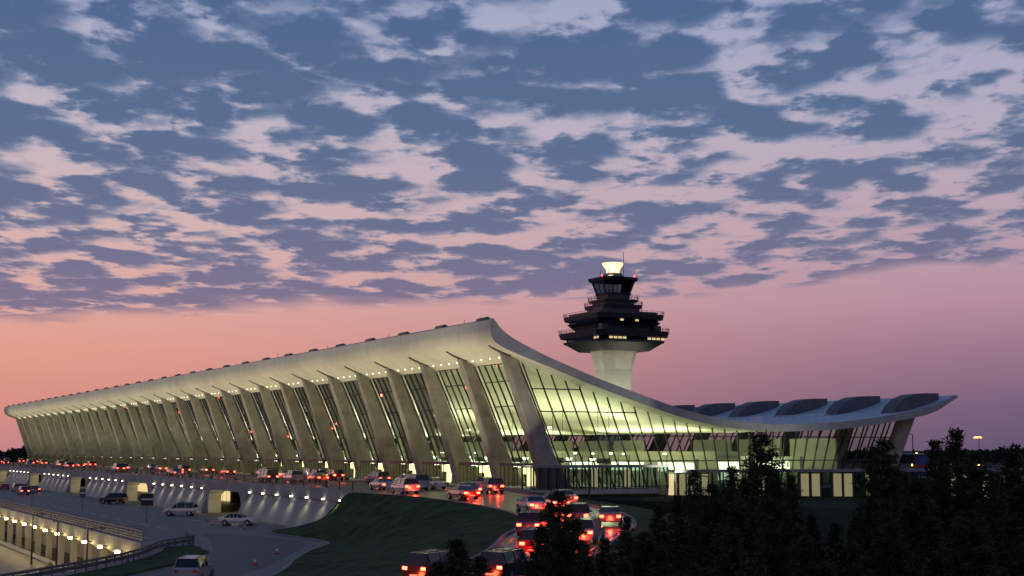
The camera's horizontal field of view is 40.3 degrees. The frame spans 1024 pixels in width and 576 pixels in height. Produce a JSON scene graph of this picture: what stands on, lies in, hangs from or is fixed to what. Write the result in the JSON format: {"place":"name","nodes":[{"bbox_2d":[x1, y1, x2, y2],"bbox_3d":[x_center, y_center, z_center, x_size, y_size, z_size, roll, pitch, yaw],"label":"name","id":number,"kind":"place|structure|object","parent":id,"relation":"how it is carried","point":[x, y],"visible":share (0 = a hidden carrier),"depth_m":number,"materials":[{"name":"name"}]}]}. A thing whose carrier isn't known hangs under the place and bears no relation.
{"place":"outdoors","nodes":[
{"label":"outdoors","id":0,"kind":"place"},
{"bbox_2d":[0,473,325,575],"bbox_3d":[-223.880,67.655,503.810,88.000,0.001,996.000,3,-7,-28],"label":"arrivals road","id":1,"kind":"structure","parent":0,"point":[174,526],"depth_m":188.47,"materials":[{"name":"asphalt"}]},
{"bbox_2d":[0,532,194,575],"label":"guard railing","id":2,"kind":"object","parent":1,"relation":"on","point":[190,537],"visible":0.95,"depth_m":109.23,"materials":[{"name":"metal"}]},
{"bbox_2d":[98,492,127,503],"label":"suv car","id":3,"kind":"object","parent":1,"relation":"on","point":[117,498],"visible":1,"depth_m":239.57,"materials":[{"name":"black paint"}]},
{"bbox_2d":[162,502,198,515],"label":"suv car","id":4,"kind":"object","parent":1,"relation":"on","point":[189,508],"visible":1,"depth_m":196.00,"materials":[{"name":"white paint"}]},
{"bbox_2d":[217,513,258,525],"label":"sedan car","id":5,"kind":"object","parent":1,"relation":"on","point":[235,518],"visible":0.98,"depth_m":170.84,"materials":[{"name":"white paint"}]},
{"bbox_2d":[0,462,521,526],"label":"departures roadway","id":6,"kind":"structure","parent":1,"relation":"on","point":[294,504],"depth_m":212.33,"materials":[{"name":"concrete"}]},
{"bbox_2d":[257,469,278,482],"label":"passenger van","id":7,"kind":"object","parent":6,"relation":"on","point":[265,473],"visible":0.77,"depth_m":205.32,"materials":[{"name":"black paint"}]},
{"bbox_2d":[283,470,303,481],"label":"suv car","id":8,"kind":"object","parent":6,"relation":"on","point":[297,474],"visible":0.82,"depth_m":206.28,"materials":[{"name":"silver paint"}]},
{"bbox_2d":[369,478,394,490],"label":"sedan car","id":9,"kind":"object","parent":6,"relation":"on","point":[381,483],"visible":0.8,"depth_m":167.30,"materials":[{"name":"silver paint"}]},
{"bbox_2d":[404,473,429,489],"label":"passenger van","id":10,"kind":"object","parent":6,"relation":"on","point":[424,480],"visible":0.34,"depth_m":166.91,"materials":[{"name":"silver paint"}]},
{"bbox_2d":[267,528,329,575],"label":"loop kerb","id":11,"kind":"structure","parent":1,"relation":"on","point":[289,563],"depth_m":135.10,"materials":[{"name":"concrete"}]},
{"bbox_2d":[10,466,623,551],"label":"road markings","id":12,"kind":"object","parent":1,"relation":"on","point":[346,486],"visible":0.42,"depth_m":166.26,"materials":[{"name":"paint"}]},
{"bbox_2d":[129,533,307,575],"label":"loop road","id":13,"kind":"structure","parent":0,"point":[231,555],"depth_m":125.11,"materials":[{"name":"asphalt"}]},
{"bbox_2d":[173,554,214,575],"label":"suv car","id":14,"kind":"object","parent":13,"relation":"on","point":[192,565],"visible":1,"depth_m":96.95,"materials":[{"name":"silver paint"}]},
{"bbox_2d":[378,491,632,575],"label":"ramp road","id":15,"kind":"structure","parent":0,"point":[611,528],"depth_m":131.33,"materials":[{"name":"asphalt"}]},
{"bbox_2d":[390,477,419,493],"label":"suv car","id":16,"kind":"object","parent":15,"relation":"on","point":[402,485],"visible":1,"depth_m":151.87,"materials":[{"name":"silver paint"}]},
{"bbox_2d":[402,548,470,575],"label":"suv car","id":17,"kind":"object","parent":15,"relation":"on","point":[418,562],"visible":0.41,"depth_m":81.36,"materials":[{"name":"black paint"}]},
{"bbox_2d":[447,485,479,499],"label":"sedan car","id":18,"kind":"object","parent":15,"relation":"on","point":[460,492],"visible":1,"depth_m":137.40,"materials":[{"name":"paint"}]},
{"bbox_2d":[480,476,503,493],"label":"suv car","id":19,"kind":"object","parent":15,"relation":"on","point":[494,484],"visible":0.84,"depth_m":152.60,"materials":[{"name":"grey paint"}]},
{"bbox_2d":[353,490,636,559],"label":"ramp kerb","id":20,"kind":"structure","parent":15,"relation":"on","point":[498,540],"depth_m":118.39,"materials":[{"name":"concrete"}]},
{"bbox_2d":[480,547,533,575],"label":"suv car","id":21,"kind":"object","parent":15,"relation":"on","point":[505,561],"visible":0.67,"depth_m":81.04,"materials":[{"name":"black paint"}]},
{"bbox_2d":[516,496,546,511],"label":"sedan car","id":22,"kind":"object","parent":15,"relation":"on","point":[530,502],"visible":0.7,"depth_m":120.47,"materials":[{"name":"silver paint"}]},
{"bbox_2d":[516,509,549,535],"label":"suv car","id":23,"kind":"object","parent":15,"relation":"on","point":[526,518],"visible":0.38,"depth_m":100.14,"materials":[{"name":"blue paint"}]},
{"bbox_2d":[518,526,550,551],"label":"suv car","id":24,"kind":"object","parent":15,"relation":"on","point":[526,534],"visible":0.22,"depth_m":89.88,"materials":[{"name":"paint"}]},
{"bbox_2d":[566,501,591,519],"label":"suv car","id":25,"kind":"object","parent":15,"relation":"on","point":[583,509],"visible":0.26,"depth_m":108.36,"materials":[{"name":"grey paint"}]},
{"bbox_2d":[570,516,604,544],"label":"suv car","id":26,"kind":"object","parent":15,"relation":"on","point":[595,530],"visible":0.52,"depth_m":95.91,"materials":[{"name":"silver paint"}]},
{"bbox_2d":[597,506,622,525],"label":"sedan car","id":27,"kind":"object","parent":15,"relation":"on","point":[609,513],"visible":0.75,"depth_m":109.34,"materials":[{"name":"grey paint"}]},
{"bbox_2d":[0,0,1023,451],"label":"sky","id":28,"kind":"structure","parent":0,"point":[814,199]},
{"bbox_2d":[3,451,1023,574],"bbox_3d":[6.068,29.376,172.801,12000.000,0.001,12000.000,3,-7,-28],"label":"ground","id":29,"kind":"structure","parent":0,"point":[848,465],"depth_m":805.52,"materials":[{"name":"soil"}]},
{"bbox_2d":[0,507,165,575],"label":"underpass","id":30,"kind":"object","parent":29,"relation":"on","point":[15,538],"visible":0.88,"depth_m":176.42,"materials":[{"name":"concrete"}]},
{"bbox_2d":[0,500,143,541],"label":"guard railing","id":31,"kind":"object","parent":30,"relation":"on","point":[77,521],"visible":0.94,"depth_m":163.89,"materials":[{"name":"metal"}]},
{"bbox_2d":[66,545,208,575],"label":"grass verge","id":32,"kind":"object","parent":29,"relation":"on","point":[168,557],"depth_m":112.26,"materials":[{"name":"plant"}]},
{"bbox_2d":[35,463,532,493],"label":"podium","id":33,"kind":"object","parent":29,"relation":"on","point":[450,484],"visible":0.02,"depth_m":220.44,"materials":[{"name":"concrete"}]},
{"bbox_2d":[15,418,32,458],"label":"column","id":34,"kind":"structure","parent":33,"relation":"on","point":[23,435],"depth_m":514.26,"materials":[{"name":"concrete"}]},
{"bbox_2d":[20,417,38,461],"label":"column","id":35,"kind":"structure","parent":33,"relation":"on","point":[29,436],"depth_m":503.56,"materials":[{"name":"concrete"}]},
{"bbox_2d":[26,416,44,459],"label":"column","id":36,"kind":"structure","parent":33,"relation":"on","point":[34,435],"depth_m":492.85,"materials":[{"name":"concrete"}]},
{"bbox_2d":[31,415,50,462],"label":"column","id":37,"kind":"structure","parent":33,"relation":"on","point":[43,443],"depth_m":482.14,"materials":[{"name":"concrete"}]},
{"bbox_2d":[37,415,57,462],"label":"column","id":38,"kind":"structure","parent":33,"relation":"on","point":[47,436],"depth_m":471.45,"materials":[{"name":"concrete"}]},
{"bbox_2d":[44,414,63,459],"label":"column","id":39,"kind":"structure","parent":33,"relation":"on","point":[54,437],"depth_m":460.74,"materials":[{"name":"concrete"}]},
{"bbox_2d":[50,413,71,461],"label":"column","id":40,"kind":"structure","parent":33,"relation":"on","point":[61,437],"depth_m":450.05,"materials":[{"name":"concrete"}]},
{"bbox_2d":[57,412,78,463],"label":"column","id":41,"kind":"structure","parent":33,"relation":"on","point":[68,437],"depth_m":439.34,"materials":[{"name":"concrete"}]},
{"bbox_2d":[64,411,86,461],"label":"column","id":42,"kind":"structure","parent":33,"relation":"on","point":[75,435],"depth_m":428.63,"materials":[{"name":"concrete"}]},
{"bbox_2d":[71,410,94,461],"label":"column","id":43,"kind":"structure","parent":33,"relation":"on","point":[84,438],"depth_m":417.92,"materials":[{"name":"concrete"}]},
{"bbox_2d":[79,409,102,465],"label":"column","id":44,"kind":"structure","parent":33,"relation":"on","point":[94,443],"depth_m":407.21,"materials":[{"name":"concrete"}]},
{"bbox_2d":[87,408,111,465],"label":"column","id":45,"kind":"structure","parent":33,"relation":"on","point":[102,442],"depth_m":396.50,"materials":[{"name":"concrete"}]},
{"bbox_2d":[96,407,122,463],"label":"column","id":46,"kind":"structure","parent":33,"relation":"on","point":[112,442],"depth_m":385.83,"materials":[{"name":"concrete"}]},
{"bbox_2d":[105,406,132,464],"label":"column","id":47,"kind":"structure","parent":33,"relation":"on","point":[122,443],"depth_m":375.12,"materials":[{"name":"concrete"}]},
{"bbox_2d":[115,404,143,467],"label":"column","id":48,"kind":"structure","parent":33,"relation":"on","point":[133,445],"depth_m":364.41,"materials":[{"name":"concrete"}]},
{"bbox_2d":[126,403,154,467],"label":"column","id":49,"kind":"structure","parent":33,"relation":"on","point":[144,446],"depth_m":353.71,"materials":[{"name":"concrete"}]},
{"bbox_2d":[136,401,167,467],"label":"column","id":50,"kind":"structure","parent":33,"relation":"on","point":[155,444],"depth_m":342.99,"materials":[{"name":"concrete"}]},
{"bbox_2d":[148,400,180,468],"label":"column","id":51,"kind":"structure","parent":33,"relation":"on","point":[170,450],"depth_m":332.26,"materials":[{"name":"concrete"}]},
{"bbox_2d":[161,398,194,469],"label":"column","id":52,"kind":"structure","parent":33,"relation":"on","point":[182,447],"depth_m":321.58,"materials":[{"name":"concrete"}]},
{"bbox_2d":[174,397,209,470],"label":"column","id":53,"kind":"structure","parent":33,"relation":"on","point":[196,447],"depth_m":310.84,"materials":[{"name":"concrete"}]},
{"bbox_2d":[189,395,225,470],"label":"column","id":54,"kind":"structure","parent":33,"relation":"on","point":[211,445],"depth_m":300.14,"materials":[{"name":"concrete"}]},
{"bbox_2d":[204,393,242,471],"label":"column","id":55,"kind":"structure","parent":33,"relation":"on","point":[228,448],"depth_m":289.45,"materials":[{"name":"concrete"}]},
{"bbox_2d":[220,390,261,472],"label":"column","id":56,"kind":"structure","parent":33,"relation":"on","point":[246,449],"depth_m":278.73,"materials":[{"name":"concrete"}]},
{"bbox_2d":[238,388,282,471],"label":"column","id":57,"kind":"structure","parent":33,"relation":"on","point":[264,446],"depth_m":268.00,"materials":[{"name":"concrete"}]},
{"bbox_2d":[28,454,532,487],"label":"entrance vestibules","id":58,"kind":"object","parent":33,"relation":"on","point":[483,467],"visible":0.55,"depth_m":227.76,"materials":[{"name":"glass"}]},
{"bbox_2d":[258,386,303,471],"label":"column","id":59,"kind":"structure","parent":33,"relation":"on","point":[284,446],"depth_m":257.30,"materials":[{"name":"concrete"}]},
{"bbox_2d":[32,362,550,485],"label":"front window frame","id":60,"kind":"object","parent":33,"relation":"on","point":[343,438],"visible":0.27,"depth_m":215.62,"materials":[{"name":"metal"}]},
{"bbox_2d":[44,373,446,480],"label":"front window glass","id":61,"kind":"object","parent":60,"relation":"attached to","point":[425,407],"visible":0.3,"depth_m":232.03,"materials":[{"name":"glass"}]},
{"bbox_2d":[4,318,957,440],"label":"roof","id":62,"kind":"structure","parent":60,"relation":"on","point":[469,342],"depth_m":198.87,"materials":[{"name":"concrete"}]},
{"bbox_2d":[38,320,827,422],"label":"rooftop equipment","id":63,"kind":"object","parent":62,"relation":"on","point":[756,419],"visible":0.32,"depth_m":200.41,"materials":[{"name":"white paint"}]},
{"bbox_2d":[7,317,938,418],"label":"roof hoods","id":64,"kind":"object","parent":62,"relation":"on","point":[901,403],"visible":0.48,"depth_m":221.08,"materials":[{"name":"metal"}]},
{"bbox_2d":[279,383,325,469],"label":"column","id":65,"kind":"structure","parent":33,"relation":"on","point":[307,449],"depth_m":246.57,"materials":[{"name":"concrete"}]},
{"bbox_2d":[302,380,352,477],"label":"column","id":66,"kind":"structure","parent":33,"relation":"on","point":[331,448],"depth_m":235.88,"materials":[{"name":"concrete"}]},
{"bbox_2d":[327,376,376,478],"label":"column","id":67,"kind":"structure","parent":33,"relation":"on","point":[358,449],"depth_m":225.15,"materials":[{"name":"concrete"}]},
{"bbox_2d":[355,373,407,479],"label":"column","id":68,"kind":"structure","parent":33,"relation":"on","point":[387,448],"depth_m":214.44,"materials":[{"name":"concrete"}]},
{"bbox_2d":[385,369,442,478],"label":"column","id":69,"kind":"structure","parent":33,"relation":"on","point":[420,451],"depth_m":203.74,"materials":[{"name":"concrete"}]},
{"bbox_2d":[419,364,479,483],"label":"column","id":70,"kind":"structure","parent":33,"relation":"on","point":[455,449],"depth_m":193.03,"materials":[{"name":"concrete"}]},
{"bbox_2d":[457,359,525,485],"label":"column","id":71,"kind":"structure","parent":33,"relation":"on","point":[496,451],"depth_m":182.34,"materials":[{"name":"concrete"}]},
{"bbox_2d":[204,405,837,483],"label":"interior","id":72,"kind":"object","parent":33,"relation":"on","point":[720,445],"visible":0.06,"depth_m":203.64,"materials":[{"name":"metal"}]},
{"bbox_2d":[500,353,558,464],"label":"column","id":73,"kind":"structure","parent":33,"relation":"on","point":[541,452],"depth_m":171.57,"materials":[{"name":"concrete"}]},
{"bbox_2d":[236,363,896,468],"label":"end window frame","id":74,"kind":"object","parent":33,"relation":"on","point":[619,435],"visible":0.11,"depth_m":184.54,"materials":[{"name":"metal"}]},
{"bbox_2d":[503,418,914,468],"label":"columns","id":75,"kind":"structure","parent":33,"relation":"on","point":[899,435],"depth_m":210.12,"materials":[{"name":"concrete"}]},
{"bbox_2d":[271,492,516,575],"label":"grass bank","id":76,"kind":"structure","parent":29,"relation":"on","point":[365,534],"depth_m":124.58,"materials":[{"name":"plant"}]},
{"bbox_2d":[429,560,448,575],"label":"pine tree","id":77,"kind":"object","parent":29,"relation":"on","point":[437,569],"visible":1,"depth_m":58.94,"materials":[{"name":"green plant"}]},
{"bbox_2d":[430,538,474,575],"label":"pine tree","id":78,"kind":"object","parent":29,"relation":"on","point":[460,553],"visible":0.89,"depth_m":60.90,"materials":[{"name":"green plant"}]},
{"bbox_2d":[465,555,491,575],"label":"pine tree","id":79,"kind":"object","parent":29,"relation":"on","point":[479,565],"visible":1,"depth_m":56.95,"materials":[{"name":"green plant"}]},
{"bbox_2d":[0,442,1023,463],"bbox_3d":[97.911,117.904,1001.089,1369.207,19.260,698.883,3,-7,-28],"label":"distant tree line","id":80,"kind":"object","parent":29,"relation":"on","point":[14,455],"visible":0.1,"depth_m":912.42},
{"bbox_2d":[516,525,551,575],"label":"pine tree","id":81,"kind":"object","parent":29,"relation":"on","point":[539,533],"visible":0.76,"depth_m":70.85,"materials":[{"name":"green plant"}]},
{"bbox_2d":[524,488,596,570],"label":"pine tree","id":82,"kind":"object","parent":29,"relation":"on","point":[552,508],"visible":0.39,"depth_m":72.97,"materials":[{"name":"green plant"}]},
{"bbox_2d":[529,521,592,575],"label":"pine tree","id":83,"kind":"object","parent":29,"relation":"on","point":[556,558],"visible":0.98,"depth_m":64.76,"materials":[{"name":"green plant"}]},
{"bbox_2d":[545,518,599,575],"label":"pine tree","id":84,"kind":"object","parent":29,"relation":"on","point":[576,524],"visible":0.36,"depth_m":68.87,"materials":[{"name":"green plant"}]},
{"bbox_2d":[592,537,618,575],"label":"pine tree","id":85,"kind":"object","parent":29,"relation":"on","point":[602,570],"visible":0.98,"depth_m":64.85,"materials":[{"name":"green plant"}]},
{"bbox_2d":[609,515,642,575],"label":"pine tree","id":86,"kind":"object","parent":29,"relation":"on","point":[626,525],"visible":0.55,"depth_m":78.77,"materials":[{"name":"green plant"}]},
{"bbox_2d":[620,530,660,575],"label":"pine tree","id":87,"kind":"object","parent":29,"relation":"on","point":[640,560],"visible":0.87,"depth_m":72.69,"materials":[{"name":"green plant"}]},
{"bbox_2d":[646,504,677,575],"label":"pine tree","id":88,"kind":"object","parent":29,"relation":"on","point":[658,512],"visible":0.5,"depth_m":82.78,"materials":[{"name":"green plant"}]},
{"bbox_2d":[662,494,694,569],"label":"pine tree","id":89,"kind":"object","parent":29,"relation":"on","point":[680,528],"visible":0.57,"depth_m":86.69,"materials":[{"name":"green plant"}]},
{"bbox_2d":[512,490,847,575],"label":"grass slope","id":90,"kind":"structure","parent":29,"relation":"on","point":[640,516],"depth_m":116.36,"materials":[{"name":"plant"}]},
{"bbox_2d":[675,469,713,561],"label":"pine tree","id":91,"kind":"object","parent":29,"relation":"on","point":[693,484],"visible":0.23,"depth_m":90.92,"materials":[{"name":"green plant"}]},
{"bbox_2d":[682,482,731,575],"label":"pine tree","id":92,"kind":"object","parent":29,"relation":"on","point":[712,510],"visible":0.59,"depth_m":84.76,"materials":[{"name":"green plant"}]},
{"bbox_2d":[710,465,747,554],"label":"pine tree","id":93,"kind":"object","parent":29,"relation":"on","point":[731,471],"visible":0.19,"depth_m":93.97,"materials":[{"name":"green plant"}]},
{"bbox_2d":[706,477,784,575],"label":"pine tree","id":94,"kind":"object","parent":29,"relation":"on","point":[742,515],"visible":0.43,"depth_m":71.00,"materials":[{"name":"green plant"}]},
{"bbox_2d":[722,430,811,574],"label":"pine tree","id":95,"kind":"object","parent":29,"relation":"on","point":[761,457],"visible":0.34,"depth_m":82.95,"materials":[{"name":"green plant"}]},
{"bbox_2d":[751,467,800,572],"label":"pine tree","id":96,"kind":"object","parent":29,"relation":"on","point":[774,481],"visible":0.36,"depth_m":78.97,"materials":[{"name":"green plant"}]},
{"bbox_2d":[780,474,806,556],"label":"pine tree","id":97,"kind":"object","parent":29,"relation":"on","point":[791,485],"visible":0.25,"depth_m":94.79,"materials":[{"name":"green plant"}]},
{"bbox_2d":[796,514,832,575],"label":"pine tree","id":98,"kind":"object","parent":29,"relation":"on","point":[816,535],"visible":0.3,"depth_m":86.69,"materials":[{"name":"green plant"}]},
{"bbox_2d":[816,522,847,574],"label":"pine tree","id":99,"kind":"object","parent":29,"relation":"on","point":[838,547],"visible":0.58,"depth_m":76.76,"materials":[{"name":"green plant"}]},
{"bbox_2d":[844,462,905,575],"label":"pine tree","id":100,"kind":"object","parent":29,"relation":"on","point":[874,500],"visible":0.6,"depth_m":74.94,"materials":[{"name":"green plant"}]},
{"bbox_2d":[846,437,917,567],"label":"pine tree","id":101,"kind":"object","parent":29,"relation":"on","point":[891,473],"visible":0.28,"depth_m":81.10,"materials":[{"name":"green plant"}]},
{"bbox_2d":[887,476,956,575],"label":"pine tree","id":102,"kind":"object","parent":29,"relation":"on","point":[919,489],"visible":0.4,"depth_m":76.84,"materials":[{"name":"green plant"}]},
{"bbox_2d":[920,439,955,556],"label":"pine tree","id":103,"kind":"object","parent":29,"relation":"on","point":[934,450],"visible":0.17,"depth_m":95.08,"materials":[{"name":"green plant"}]},
{"bbox_2d":[926,427,989,573],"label":"pine tree","id":104,"kind":"object","parent":29,"relation":"on","point":[956,445],"visible":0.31,"depth_m":91.12,"materials":[{"name":"green plant"}]},
{"bbox_2d":[944,450,1005,574],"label":"pine tree","id":105,"kind":"object","parent":29,"relation":"on","point":[970,487],"visible":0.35,"depth_m":85.00,"materials":[{"name":"green plant"}]},
{"bbox_2d":[991,447,1023,564],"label":"pine tree","id":106,"kind":"object","parent":29,"relation":"on","point":[1011,479],"visible":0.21,"depth_m":89.10,"materials":[{"name":"green plant"}]},
{"bbox_2d":[558,252,668,450],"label":"control tower","id":107,"kind":"structure","parent":0,"point":[614,328],"depth_m":402.20,"materials":[{"name":"concrete"}]},
{"bbox_2d":[575,493,1021,538],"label":"terrace ground","id":108,"kind":"structure","parent":0,"point":[825,511],"depth_m":156.43,"materials":[{"name":"concrete"}]},
{"bbox_2d":[522,464,1023,499],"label":"glazed corridor","id":109,"kind":"object","parent":108,"relation":"on","point":[658,478],"visible":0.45,"depth_m":167.10,"materials":[{"name":"glass"}]},
{"bbox_2d":[904,453,933,468],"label":"airliner","id":110,"kind":"object","parent":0,"point":[920,459],"visible":0.03,"depth_m":305.00,"materials":[{"name":"blue paint"}]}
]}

